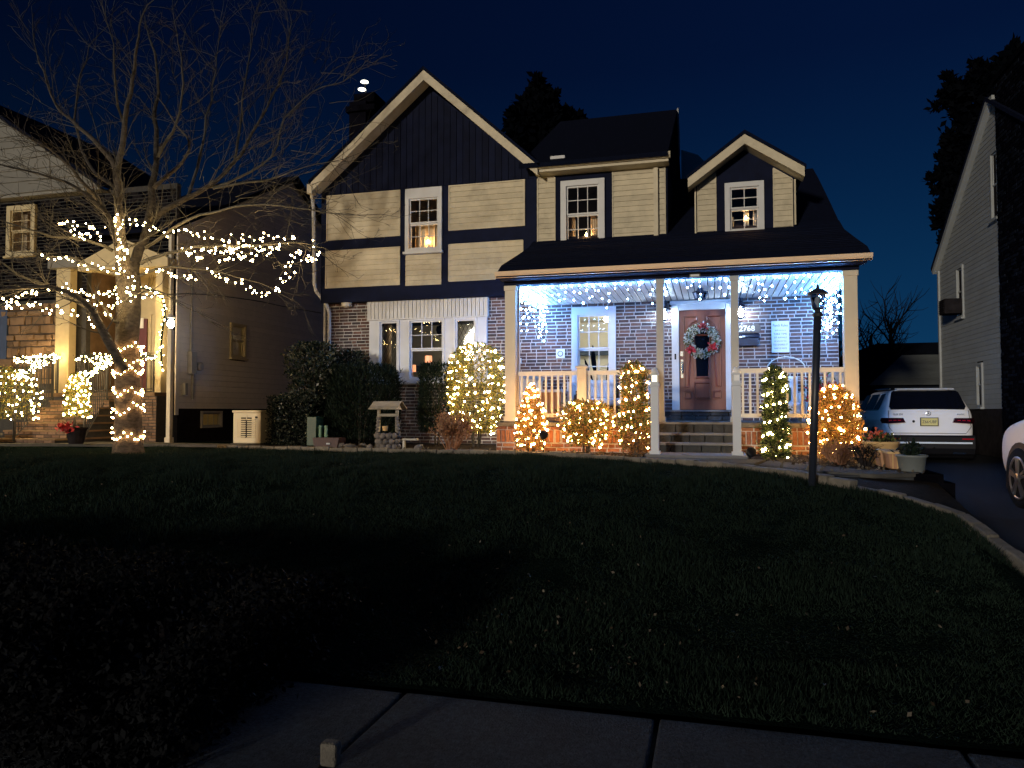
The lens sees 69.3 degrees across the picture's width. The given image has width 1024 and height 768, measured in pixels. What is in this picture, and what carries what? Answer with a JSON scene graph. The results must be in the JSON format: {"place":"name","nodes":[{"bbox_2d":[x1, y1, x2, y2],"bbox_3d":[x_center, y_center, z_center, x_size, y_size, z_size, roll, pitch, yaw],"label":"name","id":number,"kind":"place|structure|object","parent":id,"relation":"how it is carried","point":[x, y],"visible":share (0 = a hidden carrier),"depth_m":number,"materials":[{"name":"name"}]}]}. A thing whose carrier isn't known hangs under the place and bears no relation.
{"place":"outdoors","nodes":[
{"label":"outdoors","id":0,"kind":"place"},
{"bbox_2d":[0,441,249,446],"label":"side path","id":1,"kind":"structure","parent":0,"point":[104,444],"depth_m":16.08,"materials":[{"name":"concrete"}]},
{"bbox_2d":[0,365,45,419],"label":"lit bush","id":2,"kind":"object","parent":1,"relation":"on","point":[5,373],"visible":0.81,"depth_m":16.92,"materials":[{"name":"green plant"}]},
{"bbox_2d":[0,370,42,419],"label":"fairy lights","id":3,"kind":"object","parent":2,"relation":"attached to","point":[16,404],"visible":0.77,"depth_m":16.63,"materials":[{"name":"plastic"}]},
{"bbox_2d":[164,313,175,442],"bbox_3d":[-7.831,-0.140,16.941,0.203,2.954,0.203,0,-2,-7],"label":"lamp post","id":4,"kind":"object","parent":1,"relation":"on","point":[170,323],"visible":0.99,"depth_m":16.91,"materials":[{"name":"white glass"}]},
{"bbox_2d":[313,437,345,447],"bbox_3d":[-3.651,1.163,14.764,0.580,0.190,0.330,-1,-2,15],"label":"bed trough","id":5,"kind":"object","parent":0,"point":[333,442],"visible":0.86,"depth_m":14.64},
{"bbox_2d":[0,441,1023,752],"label":"lawn","id":6,"kind":"structure","parent":0,"point":[394,647],"depth_m":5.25,"materials":[{"name":"plant"}]},
{"bbox_2d":[55,421,87,443],"bbox_3d":[-9.412,1.008,15.766,0.639,0.533,0.567,0,-2,-11],"label":"bow pot","id":7,"kind":"object","parent":6,"relation":"on","point":[76,434],"visible":1,"depth_m":15.70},
{"bbox_2d":[62,371,92,426],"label":"lit bush","id":8,"kind":"object","parent":7,"relation":"in","point":[73,395],"visible":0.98,"depth_m":15.80,"materials":[{"name":"green plant"}]},
{"bbox_2d":[0,0,430,453],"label":"bare tree","id":9,"kind":"object","parent":6,"relation":"on","point":[127,320],"visible":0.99,"depth_m":13.10,"materials":[{"name":"brown plant"}]},
{"bbox_2d":[1,283,117,327],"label":"tree lights","id":10,"kind":"object","parent":9,"relation":"attached to","point":[8,306],"visible":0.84,"depth_m":12.42,"materials":[{"name":"plastic"}]},
{"bbox_2d":[111,342,144,439],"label":"trunk lights","id":11,"kind":"object","parent":9,"relation":"attached to","point":[113,372],"visible":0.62,"depth_m":13.17,"materials":[{"name":"plastic"}]},
{"bbox_2d":[114,220,163,301],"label":"tree lights","id":12,"kind":"object","parent":9,"relation":"attached to","point":[126,272],"visible":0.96,"depth_m":12.85,"materials":[{"name":"plastic"}]},
{"bbox_2d":[142,225,294,253],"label":"tree lights","id":13,"kind":"object","parent":9,"relation":"attached to","point":[229,239],"visible":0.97,"depth_m":12.96,"materials":[{"name":"plastic"}]},
{"bbox_2d":[182,245,278,262],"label":"tree lights","id":14,"kind":"object","parent":9,"relation":"attached to","point":[219,261],"visible":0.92,"depth_m":12.84,"materials":[{"name":"plastic"}]},
{"bbox_2d":[207,240,319,296],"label":"tree lights","id":15,"kind":"object","parent":9,"relation":"attached to","point":[280,278],"visible":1,"depth_m":12.82,"materials":[{"name":"plastic"}]},
{"bbox_2d":[231,410,271,444],"bbox_3d":[-5.604,0.984,16.480,0.755,0.794,1.050,-1,-2,15],"label":"generator","id":16,"kind":"object","parent":6,"relation":"on","point":[250,427],"visible":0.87,"depth_m":16.02,"materials":[{"name":"metal"}]},
{"bbox_2d":[4,450,981,716],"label":"fallen leaves","id":17,"kind":"object","parent":6,"relation":"on","point":[610,628],"visible":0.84,"depth_m":4.57,"materials":[{"name":"plant"}]},
{"bbox_2d":[261,442,913,479],"bbox_3d":[0.838,1.625,16.780,12.050,0.575,15.070,-1,-2,15],"label":"garden bed","id":18,"kind":"object","parent":6,"relation":"on","point":[494,447],"visible":0.16,"depth_m":12.06,"materials":[{"name":"soil"}]},
{"bbox_2d":[265,393,324,445],"bbox_3d":[-4.657,0.799,16.011,1.236,1.269,0.984,-1,-2,15],"label":"box hedge","id":19,"kind":"object","parent":18,"relation":"on","point":[288,426],"visible":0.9,"depth_m":15.70,"materials":[{"name":"green plant"}]},
{"bbox_2d":[280,339,350,428],"bbox_3d":[-4.386,0.190,16.174,1.655,2.343,1.692,-1,-2,15],"label":"laurel","id":20,"kind":"object","parent":18,"relation":"on","point":[301,380],"visible":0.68,"depth_m":15.96,"materials":[{"name":"green plant"}]},
{"bbox_2d":[307,417,327,445],"bbox_3d":[-4.009,0.995,15.486,0.485,0.620,0.335,-1,-2,15],"label":"utility box","id":21,"kind":"object","parent":18,"relation":"on","point":[314,427],"visible":0.69,"depth_m":15.39,"materials":[{"name":"green plastic"}]},
{"bbox_2d":[319,348,376,443],"bbox_3d":[-3.605,0.276,16.482,1.387,2.192,1.104,-1,-2,15],"label":"laurel","id":22,"kind":"object","parent":18,"relation":"on","point":[349,358],"visible":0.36,"depth_m":16.40,"materials":[{"name":"green plant"}]},
{"bbox_2d":[318,361,408,443],"bbox_3d":[-3.253,0.432,15.972,2.100,1.875,1.306,-1,-2,15],"label":"yew bush","id":23,"kind":"object","parent":18,"relation":"on","point":[389,380],"visible":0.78,"depth_m":15.66,"materials":[{"name":"green plant"}]},
{"bbox_2d":[368,401,406,448],"bbox_3d":[-2.397,0.800,14.299,0.580,0.933,0.510,-1,-2,15],"label":"wishing well","id":24,"kind":"object","parent":18,"relation":"on","point":[388,440],"visible":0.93,"depth_m":14.19,"materials":[{"name":"stone"}]},
{"bbox_2d":[414,358,457,444],"bbox_3d":[-1.568,0.406,15.654,0.985,1.872,1.028,1,-2,-18],"label":"yew bush","id":25,"kind":"object","parent":18,"relation":"on","point":[425,397],"visible":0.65,"depth_m":15.40,"materials":[{"name":"green plant"}]},
{"bbox_2d":[426,405,476,449],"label":"hydrangea","id":26,"kind":"object","parent":18,"relation":"on","point":[456,426],"visible":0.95,"depth_m":13.61,"materials":[{"name":"brown plant"}]},
{"bbox_2d":[440,341,504,446],"bbox_3d":[-0.742,0.225,14.920,1.424,2.183,1.386,-1,-2,15],"label":"round bush","id":27,"kind":"object","parent":18,"relation":"on","point":[462,373],"visible":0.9,"depth_m":14.71,"materials":[{"name":"green plant"}]},
{"bbox_2d":[447,343,504,434],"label":"fairy lights","id":28,"kind":"object","parent":27,"relation":"attached to","point":[476,384],"visible":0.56,"depth_m":14.46,"materials":[{"name":"plastic"}]},
{"bbox_2d":[513,382,548,451],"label":"cone shrub","id":29,"kind":"object","parent":18,"relation":"on","point":[535,425],"visible":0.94,"depth_m":12.71,"materials":[{"name":"plant"}]},
{"bbox_2d":[514,383,547,449],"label":"fairy lights","id":30,"kind":"object","parent":29,"relation":"attached to","point":[533,417],"visible":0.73,"depth_m":12.65,"materials":[{"name":"plastic"}]},
{"bbox_2d":[550,397,618,452],"bbox_3d":[1.290,0.722,12.495,1.127,1.010,1.184,-2,-3,43],"label":"shrub","id":31,"kind":"object","parent":18,"relation":"on","point":[580,426],"visible":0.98,"depth_m":12.36,"materials":[{"name":"plant"}]},
{"bbox_2d":[557,401,614,447],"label":"fairy lights","id":32,"kind":"object","parent":31,"relation":"on","point":[573,403],"visible":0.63,"depth_m":12.36,"materials":[{"name":"plastic"}]},
{"bbox_2d":[307,66,872,458],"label":"brick house","id":33,"kind":"structure","parent":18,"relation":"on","point":[502,223],"depth_m":15.69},
{"bbox_2d":[377,320,399,379],"bbox_3d":[-2.820,-0.780,17.034,0.540,1.400,0.134,-1,-2,15],"label":"window","id":34,"kind":"structure","parent":33,"relation":"in","point":[380,322],"depth_m":17.03,"materials":[{"name":"white wood"}]},
{"bbox_2d":[403,186,443,254],"bbox_3d":[-1.986,-3.671,16.662,0.940,1.490,0.180,-1,-2,15],"label":"window","id":35,"kind":"structure","parent":33,"relation":"in","point":[426,193],"depth_m":16.65,"materials":[{"name":"white wood"}]},
{"bbox_2d":[407,318,444,379],"bbox_3d":[-1.932,-0.789,16.795,0.900,1.400,0.134,-1,-2,15],"label":"window","id":36,"kind":"structure","parent":33,"relation":"in","point":[410,350],"depth_m":16.83,"materials":[{"name":"white wood"}]},
{"bbox_2d":[453,317,476,378],"bbox_3d":[-1.034,-0.798,16.553,0.560,1.400,0.134,-1,-2,15],"label":"window","id":37,"kind":"structure","parent":33,"relation":"in","point":[455,320],"depth_m":16.56,"materials":[{"name":"white wood"}]},
{"bbox_2d":[520,290,547,341],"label":"icicle lights","id":38,"kind":"object","parent":33,"relation":"attached to","point":[533,310],"visible":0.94,"depth_m":14.82,"materials":[{"name":"white plastic"}]},
{"bbox_2d":[538,390,566,420],"bbox_3d":[0.760,0.405,14.135,0.500,0.580,0.560,-1,-2,15],"label":"deck box","id":39,"kind":"object","parent":33,"relation":"on","point":[549,400],"visible":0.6,"depth_m":13.89,"materials":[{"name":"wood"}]},
{"bbox_2d":[560,178,604,239],"bbox_3d":[1.500,-3.590,15.718,1.000,1.500,0.180,-1,-2,15],"label":"window","id":40,"kind":"structure","parent":33,"relation":"in","point":[599,183],"depth_m":15.73,"materials":[{"name":"white wood"}]},
{"bbox_2d":[520,282,654,308],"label":"icicle lights","id":41,"kind":"object","parent":33,"relation":"attached to","point":[586,290],"visible":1,"depth_m":13.40,"materials":[{"name":"white plastic"}]},
{"bbox_2d":[571,306,615,390],"bbox_3d":[1.746,-0.749,15.818,1.010,1.790,0.180,-1,-2,15],"label":"window","id":42,"kind":"structure","parent":33,"relation":"in","point":[576,313],"depth_m":15.82,"materials":[{"name":"white wood"}]},
{"bbox_2d":[574,380,650,419],"bbox_3d":[2.067,0.319,14.666,1.550,0.810,0.900,-1,-2,15],"label":"porch sofa","id":43,"kind":"object","parent":33,"relation":"on","point":[611,392],"visible":0.2,"depth_m":14.82,"materials":[{"name":"fabric"}]},
{"bbox_2d":[649,368,660,453],"bbox_3d":[2.201,0.415,11.413,0.160,1.328,0.160,-1,-2,15],"label":"lantern post","id":44,"kind":"object","parent":33,"relation":"on","point":[654,384],"visible":1,"depth_m":11.35,"materials":[{"name":"wood"}]},
{"bbox_2d":[692,288,707,300],"bbox_3d":[3.516,-1.667,13.829,0.300,0.240,0.260,-1,-2,15],"label":"ceiling lantern","id":45,"kind":"object","parent":33,"relation":"hanging from","point":[698,291],"visible":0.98,"depth_m":13.78,"materials":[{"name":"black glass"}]},
{"bbox_2d":[679,309,725,409],"bbox_3d":[3.903,-0.502,15.183,0.920,2.050,0.144,-1,-2,15],"label":"front door","id":46,"kind":"structure","parent":33,"relation":"in","point":[702,381],"depth_m":15.18,"materials":[{"name":"brown wood"}]},
{"bbox_2d":[683,321,722,358],"bbox_3d":[3.874,-0.900,15.050,0.789,0.793,0.231,-1,-2,15],"label":"door wreath","id":47,"kind":"object","parent":46,"relation":"attached to","point":[691,348],"depth_m":15.06,"materials":[{"name":"green plant"}]},
{"bbox_2d":[731,367,742,455],"bbox_3d":[3.369,0.403,11.098,0.160,1.328,0.160,-1,-2,15],"label":"lantern post","id":48,"kind":"object","parent":33,"relation":"on","point":[736,384],"visible":1,"depth_m":11.04,"materials":[{"name":"wood"}]},
{"bbox_2d":[725,180,764,230],"bbox_3d":[4.649,-3.498,14.813,0.810,1.090,0.180,-1,-2,15],"label":"window","id":49,"kind":"structure","parent":33,"relation":"in","point":[759,185],"depth_m":14.82,"materials":[{"name":"white wood"}]},
{"bbox_2d":[739,333,758,345],"bbox_3d":[4.713,-0.897,14.918,0.510,0.260,0.180,-1,-2,15],"label":"mailbox","id":50,"kind":"object","parent":33,"relation":"attached to","point":[748,339],"visible":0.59,"depth_m":14.88,"materials":[{"name":"metal"}]},
{"bbox_2d":[739,324,760,332],"bbox_3d":[4.753,-1.120,14.997,0.550,0.170,0.043,-1,-2,15],"label":"number plaque","id":51,"kind":"object","parent":33,"relation":"attached to","point":[751,328],"visible":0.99,"depth_m":14.97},
{"bbox_2d":[771,321,788,352],"bbox_3d":[5.369,-0.946,14.816,0.330,0.630,0.040,-1,-2,15],"label":"porch sign","id":52,"kind":"object","parent":33,"relation":"attached to","point":[780,335],"visible":1,"depth_m":14.80,"materials":[{"name":"paper"}]},
{"bbox_2d":[766,376,805,421],"bbox_3d":[5.000,0.266,13.617,0.660,0.840,0.700,-1,-2,15],"label":"armchair","id":53,"kind":"object","parent":33,"relation":"on","point":[798,401],"visible":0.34,"depth_m":13.69,"materials":[{"name":"white"}]},
{"bbox_2d":[820,275,841,337],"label":"icicle lights","id":54,"kind":"object","parent":33,"relation":"attached to","point":[835,300],"visible":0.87,"depth_m":13.29,"materials":[{"name":"white plastic"}]},
{"bbox_2d":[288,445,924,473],"bbox_3d":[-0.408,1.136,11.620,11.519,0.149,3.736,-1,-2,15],"label":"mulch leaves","id":55,"kind":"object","parent":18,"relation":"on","point":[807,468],"visible":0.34,"depth_m":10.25,"materials":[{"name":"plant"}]},
{"bbox_2d":[614,359,650,454],"bbox_3d":[2.008,0.397,12.198,0.703,1.637,0.672,-2,-3,36],"label":"column shrub","id":56,"kind":"object","parent":18,"relation":"on","point":[629,405],"visible":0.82,"depth_m":12.10,"materials":[{"name":"green plant"}]},
{"bbox_2d":[620,429,650,456],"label":"dead shrub","id":57,"kind":"object","parent":18,"relation":"on","point":[636,449],"visible":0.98,"depth_m":11.71,"materials":[{"name":"brown plant"}]},
{"bbox_2d":[753,364,795,459],"bbox_3d":[3.929,0.428,11.099,0.575,1.496,0.515,-2,-3,36],"label":"topiary","id":58,"kind":"object","parent":18,"relation":"on","point":[773,414],"visible":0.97,"depth_m":11.01,"materials":[{"name":"green plant"}]},
{"bbox_2d":[801,382,867,457],"bbox_3d":[4.925,0.565,11.303,0.928,1.237,0.848,1,-2,-33],"label":"corner shrub","id":59,"kind":"object","parent":18,"relation":"on","point":[827,402],"visible":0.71,"depth_m":11.15,"materials":[{"name":"plant"}]},
{"bbox_2d":[806,385,866,452],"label":"fairy lights","id":60,"kind":"object","parent":59,"relation":"attached to","point":[839,428],"visible":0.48,"depth_m":11.07,"materials":[{"name":"glass"}]},
{"bbox_2d":[817,437,857,464],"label":"bare shrub","id":61,"kind":"object","parent":18,"relation":"on","point":[843,454],"visible":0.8,"depth_m":10.02,"materials":[{"name":"brown plant"}]},
{"bbox_2d":[847,442,883,467],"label":"thorny shrub","id":62,"kind":"object","parent":18,"relation":"on","point":[859,452],"visible":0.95,"depth_m":9.38,"materials":[{"name":"brown plant"}]},
{"bbox_2d":[862,427,900,463],"bbox_3d":[5.019,0.835,10.035,0.491,0.503,0.584,-2,-3,42],"label":"urn planter","id":63,"kind":"object","parent":18,"relation":"on","point":[878,437],"visible":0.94,"depth_m":9.92,"materials":[{"name":"stone"}]},
{"bbox_2d":[881,450,903,468],"bbox_3d":[4.679,0.926,9.068,0.224,0.210,0.370,-1,-2,15],"label":"trough planter","id":64,"kind":"object","parent":18,"relation":"on","point":[890,459],"visible":0.66,"depth_m":8.92,"materials":[{"name":"wood"}]},
{"bbox_2d":[944,480,955,499],"bbox_3d":[4.733,1.319,8.593,0.600,0.390,0.500,-1,-2,15],"label":"pot stand","id":65,"kind":"object","parent":18,"relation":"on","point":[949,487],"visible":0.07,"depth_m":8.29,"materials":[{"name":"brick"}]},
{"bbox_2d":[217,445,1023,577],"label":"garden edging","id":66,"kind":"object","parent":6,"relation":"on","point":[1016,556],"visible":0.43,"depth_m":8.88,"materials":[{"name":"stone"}]},
{"bbox_2d":[807,283,828,485],"bbox_3d":[3.304,0.019,7.969,0.233,2.217,0.230,-1,-2,15],"label":"yard lamp","id":67,"kind":"object","parent":6,"relation":"on","point":[817,314],"visible":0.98,"depth_m":7.98,"materials":[{"name":"metal"}]},
{"bbox_2d":[0,677,1023,767],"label":"sidewalk","id":68,"kind":"structure","parent":0,"point":[368,728],"depth_m":3.40,"materials":[{"name":"concrete"}]},
{"bbox_2d":[0,529,368,767],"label":"street hedge","id":69,"kind":"object","parent":68,"relation":"on","point":[104,665],"visible":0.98,"depth_m":3.84,"materials":[{"name":"plant"}]},
{"bbox_2d":[320,739,340,766],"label":"stone marker","id":70,"kind":"object","parent":68,"relation":"on","point":[330,752],"visible":1,"depth_m":3.16,"materials":[{"name":"stone"}]},
{"bbox_2d":[0,0,1023,356],"label":"sky","id":71,"kind":"structure","parent":0,"point":[842,88],"materials":[{"name":"blue"}]},
{"bbox_2d":[259,675,1023,758],"bbox_3d":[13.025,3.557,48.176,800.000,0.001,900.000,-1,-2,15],"label":"ground","id":72,"kind":"structure","parent":0,"point":[961,750],"depth_m":4.32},
{"bbox_2d":[501,71,587,152],"bbox_3d":[1.106,-5.167,29.764,3.932,15.095,2.819,-1,-2,15],"label":"fir tree","id":73,"kind":"object","parent":72,"relation":"on","point":[536,113],"visible":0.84,"depth_m":29.24,"materials":[{"name":"black plant"}]},
{"bbox_2d":[645,457,919,477],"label":"walkway","id":74,"kind":"structure","parent":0,"point":[867,473],"depth_m":9.08,"materials":[{"name":"concrete"}]},
{"bbox_2d":[840,342,938,379],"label":"roof","id":75,"kind":"structure","parent":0,"point":[929,348],"depth_m":36.80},
{"bbox_2d":[840,477,977,519],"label":"bank","id":76,"kind":"structure","parent":0,"point":[932,492],"depth_m":7.82,"materials":[{"name":"soil"}]},
{"bbox_2d":[889,437,934,472],"bbox_3d":[4.687,0.866,8.669,0.433,0.501,0.390,-1,-2,15],"label":"tall pot","id":77,"kind":"object","parent":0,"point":[909,462],"visible":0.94,"depth_m":8.57,"materials":[{"name":"grey ceramic"}]},
{"bbox_2d":[866,454,1023,552],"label":"driveway","id":78,"kind":"structure","parent":0,"point":[981,492],"depth_m":10.32,"materials":[{"name":"asphalt"}]},
{"bbox_2d":[838,324,872,366],"bbox_3d":[12.016,-0.090,26.950,2.168,4.342,2.010,-1,-2,15],"label":"bare tree","id":79,"kind":"object","parent":78,"relation":"on","point":[840,350],"visible":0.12,"depth_m":26.84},
{"bbox_2d":[838,291,896,378],"bbox_3d":[14.382,-0.738,30.180,2.390,5.874,2.706,-1,-2,15],"label":"bare tree","id":80,"kind":"object","parent":78,"relation":"on","point":[869,351],"visible":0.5,"depth_m":29.98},
{"bbox_2d":[859,354,938,404],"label":"garage","id":81,"kind":"structure","parent":78,"relation":"on","point":[911,371],"depth_m":24.16,"materials":[{"name":"grey"}]},
{"bbox_2d":[860,388,975,461],"bbox_3d":[9.582,0.963,18.139,2.280,1.676,4.662,-1,-2,15],"label":"suv","id":82,"kind":"object","parent":78,"relation":"on","point":[941,420],"visible":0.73,"depth_m":16.07,"materials":[{"name":"white metal"}]},
{"bbox_2d":[914,469,943,488],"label":"driveway wall","id":83,"kind":"structure","parent":78,"relation":"on","point":[931,476],"depth_m":8.33,"materials":[{"name":"brick"}]},
{"bbox_2d":[1002,420,1023,508],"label":"car","id":84,"kind":"object","parent":78,"relation":"on","point":[1013,449],"visible":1,"depth_m":8.81,"materials":[{"name":"white metal"}]},
{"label":"side yard","id":85,"kind":"object","parent":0,"visible":0},
{"bbox_2d":[0,105,326,442],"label":"neighbour house","id":86,"kind":"structure","parent":85,"relation":"on","point":[218,378],"depth_m":19.60,"materials":[{"name":"wood"}]},
{"bbox_2d":[3,204,37,258],"bbox_3d":[-13.078,-4.064,19.734,1.010,1.400,0.180,-1,-2,15],"label":"window","id":87,"kind":"structure","parent":86,"relation":"in","point":[9,210],"depth_m":19.74,"materials":[{"name":"beige wood"}]},
{"bbox_2d":[12,354,54,440],"bbox_3d":[-11.320,0.270,17.557,0.049,2.099,2.052,0,-2,-11],"label":"iron railing","id":88,"kind":"object","parent":86,"relation":"on","point":[14,434],"visible":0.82,"depth_m":17.36,"materials":[{"name":"black metal"}]},
{"bbox_2d":[10,351,57,382],"bbox_3d":[-11.331,-0.398,17.574,0.378,0.896,2.185,0,-2,-10],"label":"garland","id":89,"kind":"object","parent":88,"relation":"attached to","point":[40,362],"visible":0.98,"depth_m":17.53,"materials":[{"name":"plastic"}]},
{"bbox_2d":[16,358,58,392],"bbox_3d":[-12.071,-0.215,18.814,1.350,0.900,0.050,-1,-2,15],"label":"iron railing","id":90,"kind":"object","parent":86,"relation":"on","point":[56,378],"visible":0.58,"depth_m":18.72,"materials":[{"name":"black metal"}]},
{"bbox_2d":[12,353,62,364],"bbox_3d":[-12.099,-0.625,18.860,1.547,0.337,0.345,-1,-2,15],"label":"garland","id":91,"kind":"object","parent":90,"relation":"attached to","point":[24,357],"visible":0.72,"depth_m":18.85,"materials":[{"name":"white plant"}]},
{"bbox_2d":[83,363,108,441],"bbox_3d":[-9.654,0.343,17.208,0.050,1.928,1.904,1,-2,-15],"label":"iron railing","id":92,"kind":"object","parent":86,"relation":"on","point":[107,388],"visible":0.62,"depth_m":17.28,"materials":[{"name":"black metal"}]},
{"bbox_2d":[84,356,112,384],"bbox_3d":[-9.654,-0.339,17.220,0.318,0.761,2.088,1,-2,-15],"label":"garland","id":93,"kind":"object","parent":92,"relation":"attached to","point":[93,371],"visible":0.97,"depth_m":17.21,"materials":[{"name":"plastic"}]},
{"bbox_2d":[76,355,154,391],"bbox_3d":[-9.735,-0.239,18.163,2.300,0.900,0.050,-1,-2,15],"label":"iron railing","id":94,"kind":"object","parent":86,"relation":"on","point":[153,381],"visible":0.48,"depth_m":17.94,"materials":[{"name":"black metal"}]},
{"bbox_2d":[73,351,156,364],"bbox_3d":[-9.772,-0.654,18.186,2.520,0.358,0.338,-1,-2,15],"label":"garland","id":95,"kind":"object","parent":94,"relation":"attached to","point":[109,356],"visible":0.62,"depth_m":18.25,"materials":[{"name":"green plastic"}]},
{"bbox_2d":[105,286,166,370],"bbox_3d":[-9.305,-1.390,18.186,1.881,2.163,0.186,-1,-2,15],"label":"garland","id":96,"kind":"object","parent":86,"relation":"attached to","point":[162,324],"visible":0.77,"depth_m":17.99,"materials":[{"name":"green plant"}]},
{"bbox_2d":[139,318,147,390],"bbox_3d":[-10.319,-0.766,20.244,0.775,2.066,0.055,-1,-2,15],"label":"front door","id":97,"kind":"structure","parent":86,"relation":"in","point":[143,336],"depth_m":20.17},
{"bbox_2d":[200,411,222,427],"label":"window","id":98,"kind":"structure","parent":86,"relation":"in","point":[219,413],"depth_m":19.72,"materials":[{"name":"brown wood"}]},
{"bbox_2d":[113,293,320,313],"bbox_3d":[-7.201,-2.051,18.562,5.013,0.325,0.169,2,-3,-37],"label":"service cable","id":99,"kind":"object","parent":86,"relation":"attached to","point":[230,297],"visible":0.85,"depth_m":18.70,"materials":[{"name":"black metal"}]},
{"bbox_2d":[229,322,248,360],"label":"window","id":100,"kind":"structure","parent":86,"relation":"in","point":[243,356],"depth_m":20.89,"materials":[{"name":"brown glass"}]},
{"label":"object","id":101,"kind":"structure","parent":0,"visible":0},
{"bbox_2d":[858,276,929,365],"bbox_3d":[16.059,-1.350,32.200,3.141,7.243,4.026,-1,-2,15],"label":"bare tree","id":102,"kind":"object","parent":101,"relation":"on","point":[891,340],"visible":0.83,"depth_m":32.06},
{"bbox_2d":[922,32,1021,243],"bbox_3d":[20.963,-6.387,32.715,5.091,17.748,4.056,-1,-2,15],"label":"broadleaf tree","id":103,"kind":"object","parent":101,"relation":"on","point":[961,99],"visible":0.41,"depth_m":32.76,"materials":[{"name":"black plant"}]},
{"bbox_2d":[931,41,1023,457],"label":"house","id":104,"kind":"structure","parent":101,"relation":"on","point":[977,266],"depth_m":17.80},
{"bbox_2d":[939,298,961,315],"bbox_3d":[11.804,-2.075,19.950,0.435,0.400,0.500,-1,-2,15],"label":"air conditioner","id":105,"kind":"object","parent":104,"relation":"attached to","point":[950,306],"visible":1,"depth_m":19.73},
{"bbox_2d":[954,264,964,320],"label":"window","id":106,"kind":"structure","parent":104,"relation":"in","point":[960,267],"depth_m":19.78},
{"bbox_2d":[973,362,983,408],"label":"window","id":107,"kind":"structure","parent":104,"relation":"in","point":[977,365],"depth_m":18.58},
{"bbox_2d":[988,147,997,223],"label":"window","id":108,"kind":"structure","parent":104,"relation":"in","point":[993,219],"depth_m":17.58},
{"bbox_2d":[976,40,1020,116],"bbox_3d":[15.438,-4.152,21.925,2.542,12.495,2.914,-1,-2,15],"label":"dark oak","id":109,"kind":"object","parent":101,"relation":"on","point":[1006,55],"visible":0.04,"depth_m":22.28,"materials":[{"name":"black plant"}]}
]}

